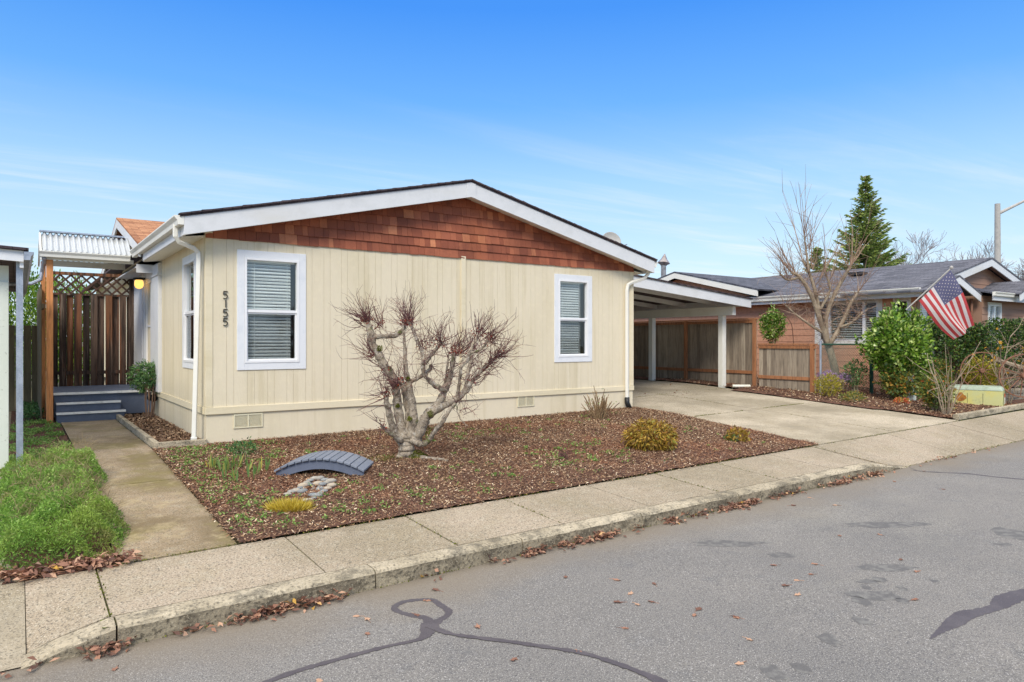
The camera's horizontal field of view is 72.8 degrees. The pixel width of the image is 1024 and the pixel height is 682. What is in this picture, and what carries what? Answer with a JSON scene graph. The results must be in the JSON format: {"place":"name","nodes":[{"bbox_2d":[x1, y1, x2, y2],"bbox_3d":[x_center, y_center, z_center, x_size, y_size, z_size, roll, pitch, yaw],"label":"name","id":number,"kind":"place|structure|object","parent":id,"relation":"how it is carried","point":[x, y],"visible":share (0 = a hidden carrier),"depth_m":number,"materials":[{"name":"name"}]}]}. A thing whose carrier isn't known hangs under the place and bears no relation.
{"place":"outdoors","nodes":[
{"label":"outdoors","id":0,"kind":"place"},
{"bbox_2d":[0,412,25,670],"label":"neighbour driveway","id":1,"kind":"structure","parent":0,"point":[12,630],"depth_m":4.72,"materials":[{"name":"concrete"}]},
{"bbox_2d":[0,245,33,469],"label":"neighbour carport","id":2,"kind":"object","parent":1,"relation":"on","point":[15,264],"visible":0.81,"depth_m":8.53,"materials":[{"name":"metal"}]},
{"bbox_2d":[9,325,36,411],"bbox_3d":[-11.848,0.603,15.024,2.690,1.935,0.060,0,0,-35],"label":"back fence","id":3,"kind":"object","parent":1,"relation":"on","point":[27,337],"visible":0.53,"depth_m":15.64,"materials":[{"name":"wood"}]},
{"bbox_2d":[2,411,115,583],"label":"green bed soil","id":4,"kind":"structure","parent":0,"point":[39,425],"depth_m":6.00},
{"bbox_2d":[15,400,45,420],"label":"weeds","id":5,"kind":"object","parent":4,"relation":"on","point":[31,409],"visible":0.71,"depth_m":13.81,"materials":[{"name":"plant"}]},
{"bbox_2d":[9,419,69,462],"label":"weeds","id":6,"kind":"object","parent":4,"relation":"on","point":[33,430],"visible":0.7,"depth_m":10.99,"materials":[{"name":"plant"}]},
{"bbox_2d":[37,284,43,419],"bbox_3d":[-9.962,0.230,14.677,0.060,2.640,3.309,0,0,-35],"label":"side fence","id":7,"kind":"object","parent":4,"relation":"on","point":[40,306],"visible":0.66,"depth_m":14.02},
{"bbox_2d":[0,441,130,573],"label":"feathery ground cover","id":8,"kind":"object","parent":4,"relation":"on","point":[27,528],"visible":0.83,"depth_m":6.29,"materials":[{"name":"plant"}]},
{"bbox_2d":[0,434,132,531],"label":"dry stems","id":9,"kind":"object","parent":4,"relation":"on","point":[52,485],"visible":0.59,"depth_m":7.06,"materials":[{"name":"plant"}]},
{"bbox_2d":[9,230,133,423],"bbox_3d":[-9.150,-0.280,13.740,2.802,3.800,1.580,0,0,-35],"label":"entry awning","id":10,"kind":"object","parent":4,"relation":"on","point":[84,251],"visible":0.98,"depth_m":13.67,"materials":[{"name":"metal"}]},
{"bbox_2d":[0,546,145,582],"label":"leaf litter","id":11,"kind":"object","parent":4,"relation":"on","point":[30,571],"visible":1,"depth_m":5.47,"materials":[{"name":"plant"}]},
{"bbox_2d":[61,419,236,564],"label":"path","id":12,"kind":"structure","parent":0,"point":[165,513],"depth_m":7.54,"materials":[{"name":"concrete"}]},
{"bbox_2d":[0,440,1023,681],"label":"road","id":13,"kind":"structure","parent":0,"point":[951,529],"depth_m":5.12,"materials":[{"name":"asphalt"}]},
{"bbox_2d":[0,448,989,677],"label":"leaf litter","id":14,"kind":"object","parent":13,"relation":"on","point":[260,612],"visible":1,"depth_m":5.35,"materials":[{"name":"plant"}]},
{"bbox_2d":[95,388,1015,649],"bbox_3d":[1.157,1.669,14.527,17.885,0.706,12.014,0,0,-35],"label":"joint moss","id":15,"kind":"object","parent":13,"relation":"on","point":[533,510],"visible":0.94,"depth_m":7.85,"materials":[{"name":"plant"}]},
{"bbox_2d":[0,343,1023,671],"bbox_3d":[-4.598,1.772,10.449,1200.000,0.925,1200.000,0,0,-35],"label":"ground","id":16,"kind":"structure","parent":0,"point":[454,505],"depth_m":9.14,"materials":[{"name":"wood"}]},
{"bbox_2d":[9,257,39,386],"bbox_3d":[-17.346,-0.539,24.364,2.173,5.407,2.064,0,0,-35],"label":"arborvitae","id":17,"kind":"object","parent":16,"relation":"on","point":[26,302],"visible":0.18,"depth_m":24.19,"materials":[{"name":"plant"}]},
{"bbox_2d":[23,269,73,381],"bbox_3d":[-16.788,-0.390,25.273,1.915,4.682,1.877,0,0,-35],"label":"arborvitae","id":18,"kind":"object","parent":16,"relation":"on","point":[55,283],"visible":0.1,"depth_m":25.04,"materials":[{"name":"plant"}]},
{"bbox_2d":[58,271,92,384],"bbox_3d":[-15.970,-0.316,25.723,1.919,4.586,1.870,0,0,-35],"label":"arborvitae","id":19,"kind":"object","parent":16,"relation":"on","point":[80,288],"visible":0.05,"depth_m":25.43,"materials":[{"name":"plant"}]},
{"bbox_2d":[53,384,151,423],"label":"entry deck","id":20,"kind":"structure","parent":16,"relation":"on","point":[88,403],"depth_m":14.02,"materials":[{"name":"wood"}]},
{"bbox_2d":[82,179,657,443],"bbox_3d":[-6.155,-0.630,20.383,9.964,4.700,18.725,0,0,-35],"label":"mobile home","id":21,"kind":"object","parent":16,"relation":"on","point":[238,336],"visible":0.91,"depth_m":12.30,"materials":[{"name":"wood"}]},
{"bbox_2d":[53,271,133,386],"bbox_3d":[-9.720,-0.255,16.230,1.856,2.650,0.120,0,0,-35],"label":"lattice fence","id":22,"kind":"object","parent":21,"relation":"attached to","point":[93,372],"visible":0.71,"depth_m":16.19,"materials":[{"name":"wood"}]},
{"bbox_2d":[133,277,144,288],"bbox_3d":[-8.070,-1.252,15.036,0.240,0.245,0.236,0,0,-35],"label":"porch lamp","id":23,"kind":"object","parent":21,"relation":"attached to","point":[138,283],"visible":1,"depth_m":14.97,"materials":[{"name":"glass"}]},
{"bbox_2d":[146,279,149,361],"bbox_3d":[-7.734,-0.330,14.882,0.090,2.000,0.860,0,0,-35],"label":"window","id":24,"kind":"structure","parent":21,"relation":"in","point":[147,281],"depth_m":15.13,"materials":[{"name":"plastic"}]},
{"bbox_2d":[182,252,195,368],"bbox_3d":[-5.270,-0.480,11.419,0.090,1.860,1.120,0,0,-35],"label":"window","id":25,"kind":"structure","parent":21,"relation":"in","point":[188,262],"depth_m":11.61,"materials":[{"name":"plastic"}]},
{"bbox_2d":[237,249,305,369],"bbox_3d":[-3.895,-0.480,11.146,1.075,1.860,0.380,0,0,-35],"label":"window","id":26,"kind":"structure","parent":21,"relation":"in","point":[271,334],"depth_m":11.10,"materials":[{"name":"plastic"}]},
{"bbox_2d":[554,274,591,361],"bbox_3d":[1.194,-0.475,14.766,1.035,1.830,0.380,0,0,-35],"label":"window","id":27,"kind":"structure","parent":21,"relation":"in","point":[566,317],"depth_m":14.71,"materials":[{"name":"plastic"}]},
{"bbox_2d":[603,232,626,244],"bbox_3d":[2.397,-2.148,16.276,0.588,0.837,0.230,0,0,5],"label":"satellite dish","id":28,"kind":"object","parent":21,"relation":"attached to","point":[613,236],"visible":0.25,"depth_m":16.35,"materials":[{"name":"metal"}]},
{"bbox_2d":[21,463,907,669],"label":"kerb","id":29,"kind":"structure","parent":16,"relation":"on","point":[154,623],"depth_m":5.70,"materials":[{"name":"concrete"}]},
{"bbox_2d":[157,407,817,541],"bbox_3d":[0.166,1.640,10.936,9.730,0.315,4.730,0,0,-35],"label":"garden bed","id":30,"kind":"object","parent":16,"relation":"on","point":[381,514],"visible":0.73,"depth_m":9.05,"materials":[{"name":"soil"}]},
{"bbox_2d":[205,454,216,469],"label":"iris","id":31,"kind":"object","parent":30,"relation":"on","point":[212,463],"visible":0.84,"depth_m":8.90,"materials":[{"name":"plant"}]},
{"bbox_2d":[216,453,226,471],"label":"iris","id":32,"kind":"object","parent":30,"relation":"on","point":[219,464],"visible":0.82,"depth_m":8.79,"materials":[{"name":"plant"}]},
{"bbox_2d":[222,465,236,478],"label":"iris","id":33,"kind":"object","parent":30,"relation":"on","point":[226,471],"visible":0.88,"depth_m":8.41,"materials":[{"name":"plant"}]},
{"bbox_2d":[225,454,234,470],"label":"iris","id":34,"kind":"object","parent":30,"relation":"on","point":[229,466],"visible":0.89,"depth_m":8.82,"materials":[{"name":"plant"}]},
{"bbox_2d":[232,467,237,481],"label":"iris","id":35,"kind":"object","parent":30,"relation":"on","point":[233,476],"visible":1,"depth_m":8.30,"materials":[{"name":"plant"}]},
{"bbox_2d":[232,453,243,466],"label":"iris","id":36,"kind":"object","parent":30,"relation":"on","point":[236,460],"visible":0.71,"depth_m":9.00,"materials":[{"name":"plant"}]},
{"bbox_2d":[224,436,261,455],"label":"plant","id":37,"kind":"object","parent":30,"relation":"on","point":[235,443],"visible":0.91,"depth_m":9.76,"materials":[{"name":"plant"}]},
{"bbox_2d":[239,451,247,467],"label":"iris","id":38,"kind":"object","parent":30,"relation":"on","point":[240,457],"visible":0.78,"depth_m":9.02,"materials":[{"name":"plant"}]},
{"bbox_2d":[246,464,254,477],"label":"iris","id":39,"kind":"object","parent":30,"relation":"on","point":[248,471],"visible":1,"depth_m":8.48,"materials":[{"name":"plant"}]},
{"bbox_2d":[246,455,263,469],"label":"iris","id":40,"kind":"object","parent":30,"relation":"on","point":[250,465],"visible":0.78,"depth_m":8.89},
{"bbox_2d":[253,458,261,474],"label":"iris","id":41,"kind":"object","parent":30,"relation":"on","point":[258,470],"visible":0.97,"depth_m":8.67,"materials":[{"name":"plant"}]},
{"bbox_2d":[260,456,269,471],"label":"iris","id":42,"kind":"object","parent":30,"relation":"on","point":[266,466],"visible":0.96,"depth_m":8.88,"materials":[{"name":"plant"}]},
{"bbox_2d":[261,496,316,512],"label":"yellow grass","id":43,"kind":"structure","parent":30,"relation":"on","point":[279,504],"depth_m":7.15,"materials":[{"name":"plant"}]},
{"bbox_2d":[297,488,307,492],"bbox_3d":[-2.373,1.702,7.870,0.082,0.063,0.124,0,0,45],"label":"river stone","id":44,"kind":"object","parent":30,"relation":"on","point":[302,490],"visible":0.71,"depth_m":7.84,"materials":[{"name":"stone"}]},
{"bbox_2d":[297,482,307,486],"bbox_3d":[-2.445,1.688,8.130,0.129,0.063,0.084,0,0,-56],"label":"river stone","id":45,"kind":"object","parent":30,"relation":"on","point":[304,484],"visible":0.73,"depth_m":8.10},
{"bbox_2d":[274,450,373,475],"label":"garden bridge","id":46,"kind":"structure","parent":30,"relation":"on","point":[349,463],"depth_m":8.70,"materials":[{"name":"wood"}]},
{"bbox_2d":[325,478,336,482],"bbox_3d":[-2.180,1.684,8.370,0.138,0.063,0.099,0,0,-27],"label":"river stone","id":47,"kind":"object","parent":30,"relation":"on","point":[331,480],"visible":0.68,"depth_m":8.34,"materials":[{"name":"stone"}]},
{"bbox_2d":[326,483,336,486],"bbox_3d":[-2.114,1.694,8.161,0.122,0.062,0.106,0,0,-35],"label":"river stone","id":48,"kind":"object","parent":30,"relation":"on","point":[332,484],"visible":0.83,"depth_m":8.13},
{"bbox_2d":[365,449,427,460],"bbox_3d":[-1.718,1.598,9.764,1.040,0.133,0.729,0,0,-35],"label":"moss patch","id":49,"kind":"object","parent":30,"relation":"on","point":[414,456],"visible":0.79,"depth_m":9.77,"materials":[{"name":"plant"}]},
{"bbox_2d":[331,281,530,460],"bbox_3d":[-1.133,0.475,9.728,2.932,2.749,1.530,0,0,3],"label":"pollarded tree","id":50,"kind":"object","parent":30,"relation":"on","point":[407,433],"visible":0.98,"depth_m":9.77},
{"bbox_2d":[163,412,763,533],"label":"weeds","id":51,"kind":"object","parent":30,"relation":"on","point":[267,498],"visible":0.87,"depth_m":8.68,"materials":[{"name":"plant"}]},
{"bbox_2d":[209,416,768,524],"bbox_3d":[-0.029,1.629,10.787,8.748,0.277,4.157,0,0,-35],"label":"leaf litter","id":52,"kind":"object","parent":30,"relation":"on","point":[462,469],"visible":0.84,"depth_m":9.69,"materials":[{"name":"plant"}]},
{"bbox_2d":[555,449,572,458],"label":"dead tuft","id":53,"kind":"object","parent":30,"relation":"on","point":[560,455],"visible":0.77,"depth_m":9.96,"materials":[{"name":"plant"}]},
{"bbox_2d":[581,388,619,418],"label":"bare shrub","id":54,"kind":"object","parent":30,"relation":"on","point":[601,411],"visible":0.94,"depth_m":13.89,"materials":[{"name":"plant"}]},
{"bbox_2d":[621,417,678,450],"bbox_3d":[2.171,1.476,10.942,0.934,0.614,0.977,0,0,22],"label":"golden shrub","id":55,"kind":"object","parent":30,"relation":"on","point":[658,436],"visible":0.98,"depth_m":10.72,"materials":[{"name":"plant"}]},
{"bbox_2d":[723,433,739,441],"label":"leafy weed","id":56,"kind":"object","parent":30,"relation":"on","point":[733,435],"visible":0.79,"depth_m":11.69,"materials":[{"name":"plant"}]},
{"bbox_2d":[724,425,751,441],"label":"shrub","id":57,"kind":"object","parent":30,"relation":"on","point":[739,431],"visible":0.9,"depth_m":11.64,"materials":[{"name":"plant"}]},
{"bbox_2d":[634,275,752,387],"bbox_3d":[1.562,-0.183,22.379,5.870,3.134,10.200,0,0,-35],"label":"carport","id":58,"kind":"object","parent":16,"relation":"on","point":[654,298],"visible":0.34,"depth_m":20.18,"materials":[{"name":"wood"}]},
{"bbox_2d":[803,246,829,272],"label":"conifer tree","id":59,"kind":"object","parent":16,"relation":"on","point":[817,265],"visible":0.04,"depth_m":51.89,"materials":[{"name":"plant"}]},
{"bbox_2d":[634,376,1016,417],"bbox_3d":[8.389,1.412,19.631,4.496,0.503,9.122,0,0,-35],"label":"wood mulch","id":60,"kind":"object","parent":16,"relation":"on","point":[900,403],"visible":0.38,"depth_m":17.28,"materials":[{"name":"wood"}]},
{"bbox_2d":[634,318,758,385],"bbox_3d":[3.676,0.359,25.005,0.140,2.058,11.870,0,0,-35],"label":"wooden fence","id":61,"kind":"object","parent":60,"relation":"on","point":[685,349],"visible":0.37,"depth_m":21.93,"materials":[{"name":"wood"}]},
{"bbox_2d":[732,385,750,387],"bbox_3d":[6.545,1.289,19.841,0.507,0.091,0.086,0,0,-2],"label":"drain pipe","id":62,"kind":"object","parent":60,"relation":"on","point":[733,386],"visible":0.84,"depth_m":19.80,"materials":[{"name":"plastic"}]},
{"bbox_2d":[757,302,787,342],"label":"climbing shrub","id":63,"kind":"object","parent":60,"relation":"on","point":[768,319],"visible":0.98,"depth_m":20.90,"materials":[{"name":"plant"}]},
{"bbox_2d":[758,343,817,391],"bbox_3d":[7.661,0.768,19.403,0.140,1.397,1.780,0,0,-35],"label":"wooden fence","id":64,"kind":"object","parent":60,"relation":"on","point":[787,366],"visible":0.88,"depth_m":19.36,"materials":[{"name":"wood"}]},
{"bbox_2d":[758,311,793,343],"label":"garden arch","id":65,"kind":"structure","parent":64,"relation":"attached to","point":[786,317],"depth_m":20.59,"materials":[{"name":"metal"}]},
{"bbox_2d":[756,164,889,375],"bbox_3d":[8.691,-1.876,19.442,3.924,5.732,2.331,0,0,6],"label":"bare tree","id":66,"kind":"object","parent":60,"relation":"on","point":[824,330],"visible":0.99,"depth_m":19.28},
{"bbox_2d":[816,370,837,388],"bbox_3d":[8.518,1.037,18.748,0.562,0.576,0.590,0,0,20],"label":"purple mum","id":67,"kind":"object","parent":60,"relation":"on","point":[826,371],"visible":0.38,"depth_m":18.68,"materials":[{"name":"plant"}]},
{"bbox_2d":[811,372,845,396],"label":"chartreuse shrub","id":68,"kind":"object","parent":60,"relation":"on","point":[832,385],"visible":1,"depth_m":17.94,"materials":[{"name":"plant"}]},
{"bbox_2d":[838,372,852,389],"bbox_3d":[8.977,1.082,18.758,0.410,0.484,0.392,0,0,-35],"label":"purple mum","id":69,"kind":"object","parent":60,"relation":"on","point":[845,379],"visible":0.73,"depth_m":18.70,"materials":[{"name":"plant"}]},
{"bbox_2d":[819,341,881,392],"bbox_3d":[9.730,0.759,19.014,3.042,1.537,0.189,0,0,-16],"label":"chain link fence","id":70,"kind":"object","parent":60,"relation":"on","point":[871,380],"visible":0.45,"depth_m":18.81,"materials":[{"name":"metal"}]},
{"bbox_2d":[838,390,868,401],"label":"chartreuse shrub","id":71,"kind":"object","parent":60,"relation":"on","point":[849,397],"visible":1,"depth_m":17.09,"materials":[{"name":"plant"}]},
{"bbox_2d":[840,357,870,392],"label":"shrub","id":72,"kind":"object","parent":60,"relation":"on","point":[854,383],"visible":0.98,"depth_m":18.55,"materials":[{"name":"plant"}]},
{"bbox_2d":[854,299,938,392],"bbox_3d":[10.020,0.161,18.027,2.217,2.526,1.959,0,0,-35],"label":"camellia bush","id":73,"kind":"object","parent":60,"relation":"on","point":[888,347],"visible":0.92,"depth_m":17.70,"materials":[{"name":"plant"}]},
{"bbox_2d":[872,363,923,399],"bbox_3d":[9.858,1.038,17.728,1.200,0.990,1.115,0,0,12],"label":"rose bush","id":74,"kind":"object","parent":60,"relation":"on","point":[898,383],"visible":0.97,"depth_m":17.52,"materials":[{"name":"plant"}]},
{"bbox_2d":[892,397,910,403],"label":"orange plant","id":75,"kind":"object","parent":60,"relation":"on","point":[897,400],"visible":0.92,"depth_m":17.05,"materials":[{"name":"plant"}]},
{"bbox_2d":[906,375,915,399],"bbox_3d":[10.174,1.221,17.721,0.200,0.730,0.200,0,0,-35],"label":"utility pedestal","id":76,"kind":"object","parent":60,"relation":"on","point":[910,397],"visible":0.32,"depth_m":17.64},
{"bbox_2d":[910,357,960,389],"bbox_3d":[11.621,0.956,19.145,1.142,1.118,1.249,0,0,11],"label":"rose bush","id":77,"kind":"object","parent":60,"relation":"on","point":[941,369],"visible":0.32,"depth_m":18.84,"materials":[{"name":"plant"}]},
{"bbox_2d":[915,372,956,411],"bbox_3d":[9.677,1.166,15.840,0.937,0.933,0.846,0,0,-35],"label":"rose bush","id":78,"kind":"object","parent":60,"relation":"on","point":[933,403],"visible":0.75,"depth_m":15.76,"materials":[{"name":"plant"}]},
{"bbox_2d":[907,341,981,417],"bbox_3d":[9.757,0.840,15.332,1.536,1.691,1.309,0,0,-13],"label":"sapling","id":79,"kind":"object","parent":60,"relation":"on","point":[949,410],"visible":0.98,"depth_m":15.30,"materials":[{"name":"plant"}]},
{"bbox_2d":[947,384,1004,406],"bbox_3d":[11.691,1.408,17.500,1.165,0.560,0.861,0,0,39],"label":"utility box","id":80,"kind":"object","parent":60,"relation":"on","point":[984,395],"visible":0.56,"depth_m":17.12,"materials":[{"name":"metal"}]},
{"bbox_2d":[953,403,1023,419],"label":"edging timber","id":81,"kind":"object","parent":60,"relation":"on","point":[979,413],"visible":1,"depth_m":15.57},
{"bbox_2d":[634,254,1023,390],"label":"mobile home","id":82,"kind":"object","parent":16,"relation":"on","point":[991,287],"visible":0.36,"depth_m":21.71,"materials":[{"name":"wood"}]},
{"bbox_2d":[815,299,882,344],"bbox_3d":[10.304,-0.595,21.173,0.380,1.430,2.100,0,0,-35],"label":"window","id":83,"kind":"structure","parent":82,"relation":"in","point":[861,323],"depth_m":21.14,"materials":[{"name":"plastic"}]},
{"bbox_2d":[893,297,910,341],"bbox_3d":[11.114,-0.530,19.785,0.090,1.400,0.500,0,0,-35],"label":"window","id":84,"kind":"structure","parent":82,"relation":"in","point":[907,300],"depth_m":19.73,"materials":[{"name":"glass"}]},
{"bbox_2d":[920,303,934,356],"bbox_3d":[11.796,-0.355,19.835,0.900,1.650,0.150,0,0,-35],"label":"window","id":85,"kind":"structure","parent":82,"relation":"in","point":[921,306],"depth_m":19.87,"materials":[{"name":"plastic"}]},
{"bbox_2d":[906,266,973,339],"bbox_3d":[10.804,-0.953,17.530,1.476,1.841,0.566,0,0,-4],"label":"flag","id":86,"kind":"object","parent":82,"relation":"attached to","point":[943,301],"visible":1,"depth_m":17.52,"materials":[{"name":"fabric"}]},
{"bbox_2d":[988,302,1001,347],"bbox_3d":[14.402,-0.465,20.830,1.000,1.370,0.150,0,0,-35],"label":"window","id":87,"kind":"structure","parent":82,"relation":"in","point":[999,305],"depth_m":20.84,"materials":[{"name":"plastic"}]},
{"bbox_2d":[821,175,911,270],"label":"spruce tree","id":88,"kind":"object","parent":16,"relation":"on","point":[875,245],"visible":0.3,"depth_m":43.58,"materials":[{"name":"plant"}]},
{"bbox_2d":[884,229,1014,268],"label":"bare tree","id":89,"kind":"object","parent":16,"relation":"on","point":[927,254],"visible":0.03,"depth_m":49.40,"materials":[{"name":"plant"}]},
{"bbox_2d":[922,386,1023,403],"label":"neighbour yard","id":90,"kind":"structure","parent":16,"relation":"on","point":[1017,401],"depth_m":18.21,"materials":[{"name":"soil"}]},
{"bbox_2d":[923,317,1023,387],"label":"laurel hedge","id":91,"kind":"object","parent":90,"relation":"on","point":[960,342],"visible":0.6,"depth_m":19.69,"materials":[{"name":"plant"}]},
{"bbox_2d":[957,355,1006,384],"bbox_3d":[12.846,0.926,19.015,1.263,1.120,1.107,0,0,-35],"label":"yellow shrub","id":92,"kind":"object","parent":90,"relation":"on","point":[976,378],"visible":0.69,"depth_m":18.89,"materials":[{"name":"plant"}]},
{"bbox_2d":[981,381,1010,392],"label":"yellow shrub","id":93,"kind":"object","parent":90,"relation":"on","point":[1006,387],"visible":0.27,"depth_m":18.30,"materials":[{"name":"plant"}]},
{"bbox_2d":[998,354,1023,397],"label":"wagon wheel","id":94,"kind":"object","parent":90,"relation":"on","point":[1021,375],"visible":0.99,"depth_m":17.24,"materials":[{"name":"wood"}]},
{"bbox_2d":[972,317,1023,403],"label":"sapling","id":95,"kind":"object","parent":16,"relation":"on","point":[1002,381],"visible":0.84,"depth_m":17.54,"materials":[{"name":"plant"}]},
{"bbox_2d":[994,200,1023,262],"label":"street lamp","id":96,"kind":"object","parent":16,"relation":"on","point":[998,211],"visible":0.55,"depth_m":33.92,"materials":[{"name":"metal"}]},
{"bbox_2d":[1005,388,1023,400],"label":"paver wall","id":97,"kind":"structure","parent":16,"relation":"on","point":[1017,393],"depth_m":18.51,"materials":[{"name":"concrete"}]},
{"bbox_2d":[960,352,1004,385],"bbox_3d":[12.376,0.783,18.301,1.000,1.000,0.180,0,0,23],"label":"wagon wheel","id":98,"kind":"object","parent":97,"relation":"on","point":[981,370],"visible":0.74,"depth_m":18.30,"materials":[{"name":"wood"}]},
{"bbox_2d":[1010,259,1023,280],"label":"bare tree","id":99,"kind":"object","parent":16,"relation":"on","point":[1019,271],"visible":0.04,"depth_m":43.92,"materials":[{"name":"plant"}]},
{"bbox_2d":[0,0,1023,342],"label":"sky","id":100,"kind":"structure","parent":0,"point":[675,129],"materials":[{"name":"blue"}]},
{"bbox_2d":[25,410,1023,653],"bbox_3d":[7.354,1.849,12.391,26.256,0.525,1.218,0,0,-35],"label":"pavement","id":101,"kind":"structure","parent":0,"point":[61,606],"depth_m":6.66,"materials":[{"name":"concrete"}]},
{"bbox_2d":[95,410,1021,628],"bbox_3d":[7.497,1.777,12.543,25.860,0.351,1.290,0,0,-35],"label":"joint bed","id":102,"kind":"object","parent":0,"point":[285,536],"visible":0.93,"depth_m":7.29,"materials":[{"name":"soil"}]},
{"bbox_2d":[633,379,958,445],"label":"driveway","id":103,"kind":"structure","parent":0,"point":[820,423],"depth_m":15.16,"materials":[{"name":"concrete"}]},
{"bbox_2d":[767,394,959,420],"bbox_3d":[2.042,1.524,20.867,5.500,0.449,18.720,0,0,-35],"label":"driveway joint","id":104,"kind":"object","parent":103,"relation":"on","point":[870,408],"visible":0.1,"depth_m":16.19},
{"bbox_2d":[995,359,1022,376],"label":"log","id":105,"kind":"object","parent":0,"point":[1008,364],"visible":0.41,"depth_m":18.14,"materials":[{"name":"wood"}]},
{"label":"side bed","id":106,"kind":"structure","parent":0,"visible":0},
{"bbox_2d":[126,359,156,417],"bbox_3d":[-7.270,0.944,13.919,0.747,1.215,0.701,0,0,15],"label":"nandina shrub","id":107,"kind":"object","parent":106,"relation":"on","point":[143,376],"visible":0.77,"depth_m":13.76,"materials":[{"name":"plant"}]},
{"bbox_2d":[147,394,157,402],"bbox_3d":[-7.335,1.318,14.130,0.337,0.504,0.156,0,0,45],"label":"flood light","id":108,"kind":"object","parent":106,"relation":"on","point":[153,397],"visible":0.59,"depth_m":14.03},
{"bbox_2d":[116,414,206,449],"bbox_3d":[-6.228,1.521,12.127,0.712,0.112,4.777,0,0,-35],"label":"bed edging","id":109,"kind":"object","parent":106,"relation":"on","point":[149,440],"visible":0.85,"depth_m":10.36,"materials":[{"name":"concrete"}]},
{"bbox_2d":[123,412,200,441],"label":"bark chips","id":110,"kind":"object","parent":106,"relation":"on","point":[157,428],"visible":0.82,"depth_m":12.07,"materials":[{"name":"wood"}]}
]}

